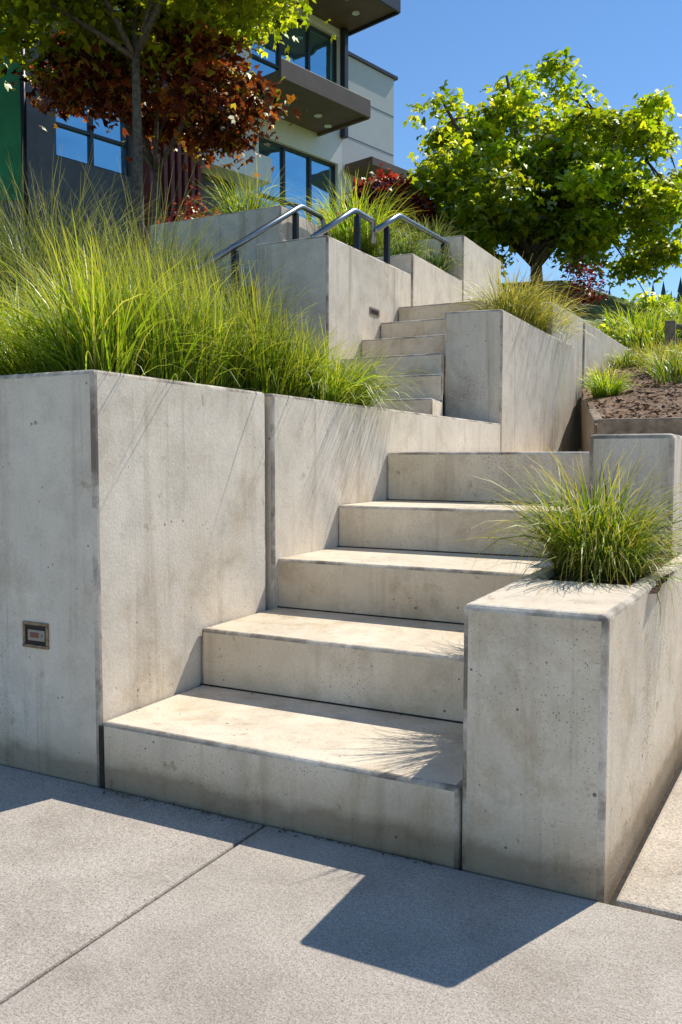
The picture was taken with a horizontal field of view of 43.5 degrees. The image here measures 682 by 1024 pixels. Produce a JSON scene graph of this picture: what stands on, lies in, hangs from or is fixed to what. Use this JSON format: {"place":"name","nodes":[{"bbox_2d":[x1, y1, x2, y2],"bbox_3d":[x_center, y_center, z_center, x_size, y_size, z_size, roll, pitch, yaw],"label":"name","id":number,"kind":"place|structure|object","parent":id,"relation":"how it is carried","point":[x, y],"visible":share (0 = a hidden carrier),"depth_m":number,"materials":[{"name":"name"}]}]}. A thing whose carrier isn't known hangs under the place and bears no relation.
{"place":"outdoors","nodes":[
{"label":"outdoors","id":0,"kind":"place"},
{"bbox_2d":[54,20,128,47],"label":"wall","id":1,"kind":"structure","parent":0,"point":[55,29],"depth_m":15.54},
{"bbox_2d":[0,143,338,350],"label":"tall ornamental grass","id":2,"kind":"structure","parent":0,"point":[19,248],"depth_m":4.59,"materials":[{"name":"green plant"}]},
{"bbox_2d":[181,151,363,232],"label":"ornamental grass","id":3,"kind":"object","parent":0,"point":[244,207],"depth_m":6.85,"materials":[{"name":"green plant"}]},
{"bbox_2d":[103,501,511,866],"bbox_3d":[0.174,0.352,2.785,0.965,0.695,1.799,2,4,27],"label":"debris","id":4,"kind":"object","parent":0,"point":[284,830],"visible":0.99,"depth_m":2.08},
{"bbox_2d":[1,240,661,388],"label":"hillside","id":5,"kind":"structure","parent":0,"point":[609,303],"depth_m":12.55,"materials":[{"name":"green plant"}]},
{"bbox_2d":[0,27,29,249],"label":"green banner sign","id":6,"kind":"object","parent":5,"relation":"on","point":[13,125],"visible":0.48,"depth_m":8.70,"materials":[{"name":"fabric"}]},
{"bbox_2d":[0,9,57,249],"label":"wall","id":7,"kind":"structure","parent":5,"relation":"on","point":[41,145],"depth_m":15.40,"materials":[{"name":"paint"}]},
{"bbox_2d":[378,0,400,12],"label":"roof fascia","id":8,"kind":"structure","parent":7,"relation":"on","point":[394,5],"depth_m":19.96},
{"bbox_2d":[57,156,131,247],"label":"wall","id":9,"kind":"structure","parent":5,"relation":"on","point":[74,175],"depth_m":16.23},
{"bbox_2d":[56,106,124,173],"bbox_3d":[-4.793,-7.367,16.297,0.022,1.600,1.600,3,5,42],"label":"glass","id":10,"kind":"object","parent":9,"relation":"on","point":[107,155],"visible":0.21,"depth_m":16.38,"materials":[{"name":"blue glass"}]},
{"bbox_2d":[88,102,93,165],"bbox_3d":[-4.764,-7.365,16.270,0.059,1.600,0.070,3,5,42],"label":"mullion","id":11,"kind":"object","parent":9,"relation":"on","point":[91,144],"visible":0.43,"depth_m":16.27},
{"bbox_2d":[56,122,125,146],"bbox_3d":[-4.767,-7.196,16.284,0.048,0.060,1.528,3,5,42],"label":"transom","id":12,"kind":"object","parent":11,"relation":"attached to","point":[84,132],"visible":0.93,"depth_m":16.23,"materials":[{"name":"black metal"}]},
{"bbox_2d":[57,155,126,175],"bbox_3d":[-4.767,-6.597,16.323,0.048,0.060,1.528,3,5,42],"label":"transom","id":13,"kind":"object","parent":9,"relation":"on","point":[90,165],"visible":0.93,"depth_m":16.31,"materials":[{"name":"black metal"}]},
{"bbox_2d":[124,117,127,175],"bbox_3d":[-4.238,-7.403,16.849,0.059,1.600,0.035,3,5,42],"label":"mullion","id":14,"kind":"object","parent":9,"relation":"on","point":[126,154],"visible":0.5,"depth_m":16.85},
{"bbox_2d":[128,21,150,242],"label":"wall","id":15,"kind":"structure","parent":5,"relation":"on","point":[130,155],"depth_m":16.84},
{"bbox_2d":[142,104,152,239],"bbox_3d":[-3.842,-6.305,16.915,0.347,3.400,0.090,3,5,42],"label":"rib","id":16,"kind":"object","parent":15,"relation":"attached to","point":[148,184],"visible":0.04,"depth_m":16.83,"materials":[{"name":"brown wood"}]},
{"bbox_2d":[153,112,160,194],"bbox_3d":[-3.728,-6.313,17.041,0.347,3.400,0.090,3,5,42],"label":"rib","id":17,"kind":"object","parent":15,"relation":"attached to","point":[159,158],"visible":0.02,"depth_m":16.91,"materials":[{"name":"brown wood"}]},
{"bbox_2d":[1,0,307,224],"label":"red maple tree","id":18,"kind":"object","parent":5,"relation":"on","point":[221,111],"visible":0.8,"depth_m":8.36,"materials":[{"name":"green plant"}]},
{"bbox_2d":[0,0,346,260],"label":"locust tree","id":19,"kind":"object","parent":5,"relation":"on","point":[90,22],"visible":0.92,"depth_m":7.50,"materials":[{"name":"green plant"}]},
{"bbox_2d":[154,71,206,215],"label":"wall","id":20,"kind":"structure","parent":5,"relation":"on","point":[203,181],"depth_m":18.16,"materials":[{"name":"white paint"}]},
{"bbox_2d":[160,143,167,221],"bbox_3d":[-3.614,-6.321,17.167,0.347,3.400,0.090,3,5,42],"label":"rib","id":21,"kind":"object","parent":20,"relation":"attached to","point":[164,180],"visible":0.04,"depth_m":17.04,"materials":[{"name":"brown wood"}]},
{"bbox_2d":[167,110,174,219],"bbox_3d":[-3.500,-6.329,17.293,0.347,3.400,0.090,3,5,42],"label":"rib","id":22,"kind":"object","parent":20,"relation":"attached to","point":[171,184],"visible":0.14,"depth_m":17.16,"materials":[{"name":"brown wood"}]},
{"bbox_2d":[174,143,181,220],"bbox_3d":[-3.386,-6.337,17.418,0.347,3.400,0.090,3,5,42],"label":"rib","id":23,"kind":"object","parent":20,"relation":"attached to","point":[178,180],"visible":0.03,"depth_m":17.27,"materials":[{"name":"brown wood"}]},
{"bbox_2d":[181,143,188,217],"bbox_3d":[-3.272,-6.345,17.544,0.347,3.400,0.090,3,5,42],"label":"rib","id":24,"kind":"object","parent":20,"relation":"attached to","point":[184,160],"visible":0.02,"depth_m":17.40,"materials":[{"name":"brown wood"}]},
{"bbox_2d":[188,134,194,217],"bbox_3d":[-3.157,-6.354,17.669,0.347,3.400,0.090,3,5,42],"label":"rib","id":25,"kind":"object","parent":20,"relation":"attached to","point":[191,165],"visible":0.02,"depth_m":17.53,"materials":[{"name":"brown wood"}]},
{"bbox_2d":[195,133,201,217],"bbox_3d":[-3.043,-6.362,17.795,0.347,3.400,0.090,3,5,42],"label":"rib","id":26,"kind":"object","parent":20,"relation":"attached to","point":[198,176],"visible":0.04,"depth_m":17.64,"materials":[{"name":"brown wood"}]},
{"bbox_2d":[158,185,224,223],"bbox_3d":[-1.329,-2.602,7.714,0.638,0.664,0.660,0,4,4],"label":"barberry shrub","id":27,"kind":"object","parent":5,"relation":"on","point":[187,213],"visible":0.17,"depth_m":7.59,"materials":[{"name":"red plant"}]},
{"bbox_2d":[205,25,235,215],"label":"wall","id":28,"kind":"structure","parent":5,"relation":"on","point":[212,182],"depth_m":18.43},
{"bbox_2d":[150,205,291,288],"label":"wall","id":29,"kind":"structure","parent":5,"relation":"on","point":[252,220],"depth_m":6.58,"materials":[{"name":"concrete"}]},
{"bbox_2d":[234,30,251,210],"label":"wall","id":30,"kind":"structure","parent":5,"relation":"on","point":[241,54],"depth_m":18.94,"materials":[{"name":"white paint"}]},
{"bbox_2d":[201,148,271,188],"bbox_3d":[-2.286,-7.476,18.374,0.597,0.550,1.650,3,5,42],"label":"white band","id":31,"kind":"object","parent":30,"relation":"attached to","point":[263,164],"visible":0.58,"depth_m":18.30,"materials":[{"name":"white paint"}]},
{"bbox_2d":[252,108,258,206],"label":"wall","id":32,"kind":"structure","parent":5,"relation":"on","point":[257,148],"depth_m":19.23,"materials":[{"name":"grey paint"}]},
{"bbox_2d":[192,204,327,287],"bbox_3d":[-0.521,-1.925,6.136,0.041,0.810,1.779,2,4,27],"label":"handrail","id":33,"kind":"object","parent":5,"relation":"on","point":[293,211],"visible":0.72,"depth_m":6.07,"materials":[{"name":"metal"}]},
{"bbox_2d":[299,216,333,238],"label":"return wall","id":34,"kind":"structure","parent":5,"relation":"on","point":[307,229],"depth_m":6.74,"materials":[{"name":"concrete"}]},
{"bbox_2d":[256,235,410,371],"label":"front block","id":35,"kind":"structure","parent":5,"relation":"on","point":[355,284],"depth_m":5.54,"materials":[{"name":"concrete"}]},
{"bbox_2d":[310,208,375,250],"bbox_3d":[0.034,-1.991,6.074,0.042,0.410,0.981,2,4,27],"label":"handrail","id":36,"kind":"object","parent":35,"relation":"on","point":[358,213],"visible":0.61,"depth_m":6.22,"materials":[{"name":"metal"}]},
{"bbox_2d":[370,307,379,316],"bbox_3d":[0.238,-1.405,5.996,0.010,0.050,0.160,2,4,27],"label":"recessed step light","id":37,"kind":"object","parent":35,"relation":"attached to","point":[374,311],"visible":1,"depth_m":5.99,"materials":[{"name":"grey metal"}]},
{"bbox_2d":[373,213,450,271],"bbox_3d":[0.611,-2.102,6.936,0.041,0.519,1.589,2,4,27],"label":"handrail","id":38,"kind":"object","parent":35,"relation":"on","point":[389,221],"visible":0.74,"depth_m":6.60,"materials":[{"name":"metal"}]},
{"bbox_2d":[335,130,338,216],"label":"wall","id":39,"kind":"structure","parent":5,"relation":"on","point":[337,178],"depth_m":21.24,"materials":[{"name":"white paint"}]},
{"bbox_2d":[334,39,336,83],"bbox_3d":[-0.141,-10.638,21.169,0.059,2.100,0.035,3,5,42],"label":"mullion","id":40,"kind":"object","parent":39,"relation":"on","point":[335,61],"visible":0.43,"depth_m":21.12},
{"bbox_2d":[337,29,341,215],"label":"wall","id":41,"kind":"structure","parent":5,"relation":"on","point":[340,139],"depth_m":21.21,"materials":[{"name":"white paint"}]},
{"bbox_2d":[340,28,347,138],"bbox_3d":[0.080,-10.585,21.116,0.157,2.600,0.140,3,5,42],"label":"corner post","id":42,"kind":"object","parent":41,"relation":"attached to","point":[344,64],"visible":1,"depth_m":21.03,"materials":[{"name":"black metal"}]},
{"bbox_2d":[342,56,352,206],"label":"wall","id":43,"kind":"structure","parent":5,"relation":"on","point":[347,150],"depth_m":21.42,"materials":[{"name":"white paint"}]},
{"bbox_2d":[290,167,441,256],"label":"ornamental grass","id":44,"kind":"object","parent":5,"relation":"on","point":[344,231],"depth_m":7.00,"materials":[{"name":"green plant"}]},
{"bbox_2d":[321,163,449,248],"bbox_3d":[0.857,-4.380,13.956,2.346,2.718,1.861,-2,4,-22],"label":"red maple tree","id":45,"kind":"object","parent":5,"relation":"on","point":[377,188],"visible":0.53,"depth_m":13.51,"materials":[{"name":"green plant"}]},
{"bbox_2d":[380,73,393,164],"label":"wall","id":46,"kind":"structure","parent":5,"relation":"on","point":[387,121],"depth_m":22.52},
{"bbox_2d":[340,300,493,415],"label":"concrete steps","id":47,"kind":"structure","parent":5,"relation":"on","point":[419,331],"depth_m":5.47,"materials":[{"name":"grey concrete"}]},
{"bbox_2d":[366,212,470,274],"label":"ornamental grass","id":48,"kind":"object","parent":5,"relation":"on","point":[402,247],"depth_m":7.32,"materials":[{"name":"green plant"}]},
{"bbox_2d":[376,253,461,415],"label":"second block","id":49,"kind":"structure","parent":5,"relation":"on","point":[430,282],"depth_m":6.87,"materials":[{"name":"concrete"}]},
{"bbox_2d":[417,235,500,301],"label":"third block","id":50,"kind":"structure","parent":5,"relation":"on","point":[464,246],"depth_m":7.82,"materials":[{"name":"concrete"}]},
{"bbox_2d":[441,248,602,348],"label":"ornamental grass","id":51,"kind":"object","parent":5,"relation":"on","point":[520,306],"depth_m":5.84,"materials":[{"name":"plant"}]},
{"bbox_2d":[399,46,681,312],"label":"maple tree","id":52,"kind":"object","parent":5,"relation":"on","point":[481,176],"visible":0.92,"depth_m":12.74,"materials":[{"name":"green plant"}]},
{"bbox_2d":[529,302,582,451],"bbox_3d":[1.647,-0.930,6.859,0.384,1.330,0.900,2,4,27],"label":"panel","id":53,"kind":"object","parent":5,"relation":"on","point":[575,343],"visible":0.17,"depth_m":6.99,"materials":[{"name":"concrete"}]},
{"bbox_2d":[553,255,608,312],"bbox_3d":[3.263,-3.086,11.647,0.772,0.822,0.724,2,4,27],"label":"barberry shrub","id":54,"kind":"object","parent":5,"relation":"on","point":[580,292],"visible":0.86,"depth_m":11.55,"materials":[{"name":"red plant"}]},
{"bbox_2d":[582,320,631,395],"bbox_3d":[2.525,-1.018,8.300,0.200,1.320,2.433,2,4,28],"label":"panel","id":55,"kind":"object","parent":5,"relation":"on","point":[592,349],"visible":0.18,"depth_m":7.58,"materials":[{"name":"concrete"}]},
{"bbox_2d":[595,321,651,344],"bbox_3d":[3.350,-2.002,10.313,1.006,0.563,0.991,2,4,27],"label":"green shrub","id":56,"kind":"object","parent":5,"relation":"on","point":[602,326],"visible":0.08,"depth_m":10.11,"materials":[{"name":"green plant"}]},
{"bbox_2d":[582,366,681,424],"bbox_3d":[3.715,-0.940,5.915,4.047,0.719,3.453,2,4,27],"label":"bark mulch","id":57,"kind":"object","parent":5,"relation":"on","point":[607,413],"visible":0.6,"depth_m":5.78,"materials":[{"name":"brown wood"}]},
{"bbox_2d":[573,362,636,398],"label":"ornamental grass","id":58,"kind":"object","parent":57,"relation":"on","point":[599,388],"depth_m":6.28,"materials":[{"name":"green plant"}]},
{"bbox_2d":[580,396,681,451],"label":"timber edging","id":59,"kind":"object","parent":57,"relation":"on","point":[590,418],"visible":0.37,"depth_m":4.91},
{"bbox_2d":[664,320,681,354],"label":"wooden fence","id":60,"kind":"object","parent":5,"relation":"on","point":[671,326],"visible":0.5,"depth_m":8.60,"materials":[{"name":"grey wood"}]},
{"bbox_2d":[0,761,681,1023],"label":"sidewalk","id":61,"kind":"structure","parent":0,"point":[115,908],"depth_m":1.59,"materials":[{"name":"concrete"}]},
{"bbox_2d":[0,369,499,787],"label":"concrete planter wall","id":62,"kind":"structure","parent":61,"relation":"on","point":[151,528],"depth_m":2.42,"materials":[{"name":"grey concrete"}]},
{"bbox_2d":[22,621,48,649],"bbox_3d":[-0.845,0.340,2.361,0.096,0.072,0.008,2,4,27],"label":"recessed wall light","id":63,"kind":"object","parent":62,"relation":"attached to","point":[35,634],"visible":1,"depth_m":2.36,"materials":[{"name":"brown metal"}]},
{"bbox_2d":[0,205,428,422],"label":"ornamental grass","id":64,"kind":"object","parent":62,"relation":"on","point":[143,338],"depth_m":2.74,"materials":[{"name":"green plant"}]},
{"bbox_2d":[99,452,588,870],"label":"concrete steps","id":65,"kind":"structure","parent":61,"relation":"on","point":[342,665],"depth_m":2.40,"materials":[{"name":"grey concrete"}]},
{"bbox_2d":[462,553,681,903],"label":"concrete planter","id":66,"kind":"object","parent":61,"relation":"on","point":[572,725],"visible":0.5,"depth_m":1.77,"materials":[{"name":"concrete"}]},
{"bbox_2d":[458,436,681,631],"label":"ornamental grass","id":67,"kind":"object","parent":66,"relation":"in","point":[604,541],"depth_m":2.21,"materials":[{"name":"green plant"}]},
{"bbox_2d":[588,433,681,553],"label":"wall","id":68,"kind":"structure","parent":66,"relation":"on","point":[667,447],"depth_m":2.86,"materials":[{"name":"concrete"}]},
{"bbox_2d":[294,0,394,31],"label":"roof slab","id":69,"kind":"structure","parent":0,"point":[338,14],"depth_m":20.22,"materials":[{"name":"paint"}]},
{"bbox_2d":[352,11,359,15],"bbox_3d":[0.350,-11.835,20.263,0.180,0.025,0.180,3,5,42],"label":"downlight","id":70,"kind":"object","parent":69,"relation":"attached to","point":[355,13],"visible":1,"depth_m":20.26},
{"bbox_2d":[348,11,398,36],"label":"roof fascia end","id":71,"kind":"structure","parent":69,"relation":"attached to","point":[373,23],"depth_m":20.70,"materials":[{"name":"black metal"}]},
{"bbox_2d":[353,58,380,181],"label":"wall","id":72,"kind":"structure","parent":0,"point":[366,81],"depth_m":21.93,"materials":[{"name":"white paint"}]},
{"bbox_2d":[348,136,393,155],"bbox_3d":[0.737,-9.452,22.033,0.011,0.020,1.970,3,5,42],"label":"panel joint","id":73,"kind":"object","parent":72,"relation":"attached to","point":[371,146],"visible":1,"depth_m":22.03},
{"bbox_2d":[348,51,397,80],"bbox_3d":[0.659,-11.465,22.001,0.360,0.077,2.150,3,5,42],"label":"parapet cap","id":74,"kind":"object","parent":72,"relation":"on","point":[372,65],"visible":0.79,"depth_m":21.90,"materials":[{"name":"grey metal"}]},
{"bbox_2d":[345,156,416,186],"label":"side balcony","id":75,"kind":"structure","parent":72,"relation":"attached to","point":[372,163],"depth_m":21.23,"materials":[{"name":"grey paint"}]},
{"bbox_2d":[348,0,681,304],"label":"sky","id":76,"kind":"structure","parent":0,"point":[624,48],"materials":[{"name":"blue"}]},
{"bbox_2d":[583,289,681,384],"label":"green meadow","id":77,"kind":"structure","parent":0,"point":[655,318],"depth_m":9.31,"materials":[{"name":"green plant"}]},
{"bbox_3d":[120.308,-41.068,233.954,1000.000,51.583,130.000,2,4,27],"label":"distant hills","id":78,"kind":"structure","parent":0,"visible":0},
{"bbox_2d":[608,277,681,306],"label":"distant tree line","id":79,"kind":"object","parent":78,"relation":"on","point":[663,291],"depth_m":249.00,"materials":[{"name":"plant"}]},
{"bbox_3d":[-1.076,-4.487,20.579,0.300,4.300,2.650,3,5,42],"label":"wall","id":80,"kind":"object","parent":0,"visible":0},
{"bbox_2d":[281,145,284,206],"bbox_3d":[-1.350,-7.583,20.030,0.059,1.950,0.070,3,5,42],"label":"mullion","id":81,"kind":"object","parent":80,"relation":"on","point":[283,169],"visible":0.64,"depth_m":19.98},
{"bbox_2d":[261,194,326,214],"bbox_3d":[-1.056,-7.310,20.379,0.048,0.060,2.578,3,5,42],"label":"transom","id":82,"kind":"object","parent":81,"relation":"attached to","point":[288,202],"visible":0.21,"depth_m":20.07,"materials":[{"name":"black metal"}]},
{"bbox_2d":[259,137,333,166],"bbox_3d":[-1.056,-8.548,20.299,0.048,0.060,2.578,3,5,42],"label":"transom","id":83,"kind":"object","parent":81,"relation":"attached to","point":[296,152],"visible":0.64,"depth_m":20.26,"materials":[{"name":"black metal"}]},
{"bbox_2d":[259,112,337,164],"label":"wall","id":84,"kind":"structure","parent":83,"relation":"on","point":[307,141],"depth_m":20.32,"materials":[{"name":"white paint"}]},
{"bbox_2d":[277,20,280,69],"bbox_3d":[-1.428,-10.547,19.752,0.059,2.100,0.070,3,5,42],"label":"mullion","id":85,"kind":"object","parent":84,"relation":"on","point":[279,49],"visible":0.29,"depth_m":19.72},
{"bbox_2d":[251,53,278,68],"bbox_3d":[-1.107,-10.300,20.130,0.048,0.060,2.828,3,5,42],"label":"transom","id":86,"kind":"object","parent":85,"relation":"attached to","point":[256,57],"visible":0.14,"depth_m":19.43,"materials":[{"name":"black metal"}]},
{"bbox_2d":[277,7,334,40],"bbox_3d":[-1.107,-11.588,20.047,0.048,0.060,2.828,3,5,42],"label":"transom","id":87,"kind":"object","parent":85,"relation":"attached to","point":[316,30],"visible":0.44,"depth_m":20.59,"materials":[{"name":"black metal"}]},
{"bbox_2d":[277,2,337,37],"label":"wall","id":88,"kind":"structure","parent":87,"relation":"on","point":[326,28],"depth_m":20.53,"materials":[{"name":"beige paint"}]},
{"bbox_2d":[251,15,333,81],"bbox_3d":[-1.133,-10.572,20.137,0.023,2.100,2.900,3,5,42],"label":"glass","id":89,"kind":"object","parent":84,"relation":"on","point":[321,55],"visible":0.17,"depth_m":20.31,"materials":[{"name":"blue glass"}]},
{"bbox_2d":[252,70,363,132],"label":"balcony slab","id":90,"kind":"structure","parent":84,"relation":"attached to","point":[334,114],"depth_m":19.18,"materials":[{"name":"grey concrete"}]},
{"bbox_2d":[279,58,370,118],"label":"balcony fascia","id":91,"kind":"structure","parent":90,"relation":"attached to","point":[311,82],"depth_m":18.35,"materials":[{"name":"grey paint"}]},
{"bbox_2d":[317,117,368,136],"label":"balcony fascia end","id":92,"kind":"structure","parent":90,"relation":"attached to","point":[345,125],"depth_m":20.07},
{"bbox_2d":[306,26,309,70],"bbox_3d":[-0.779,-10.593,20.467,0.059,2.100,0.070,3,5,42],"label":"mullion","id":93,"kind":"object","parent":84,"relation":"on","point":[308,48],"visible":0.29,"depth_m":20.41},
{"bbox_2d":[259,140,332,225],"bbox_3d":[-1.083,-7.606,20.384,0.023,1.950,2.650,3,5,42],"label":"glass","id":94,"kind":"object","parent":80,"relation":"on","point":[296,168],"visible":0.43,"depth_m":20.43,"materials":[{"name":"blue glass"}]},
{"bbox_2d":[308,155,311,221],"bbox_3d":[-0.756,-7.626,20.683,0.059,1.950,0.070,3,5,42],"label":"mullion","id":95,"kind":"object","parent":80,"relation":"on","point":[310,178],"visible":0.64,"depth_m":20.64},
{"bbox_2d":[333,164,334,227],"bbox_3d":[-0.175,-7.667,21.323,0.059,1.950,0.035,3,5,42],"label":"mullion","id":96,"kind":"object","parent":80,"relation":"on","point":[334,186],"visible":0.43,"depth_m":21.27},
{"bbox_3d":[1.655,-0.303,5.941,0.549,0.198,1.897,2,4,27],"label":"upper landing","id":97,"kind":"object","parent":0,"visible":0},
{"bbox_2d":[444,309,574,451],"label":"pier","id":98,"kind":"structure","parent":97,"relation":"on","point":[511,375],"depth_m":5.32,"materials":[{"name":"concrete"}]}
]}

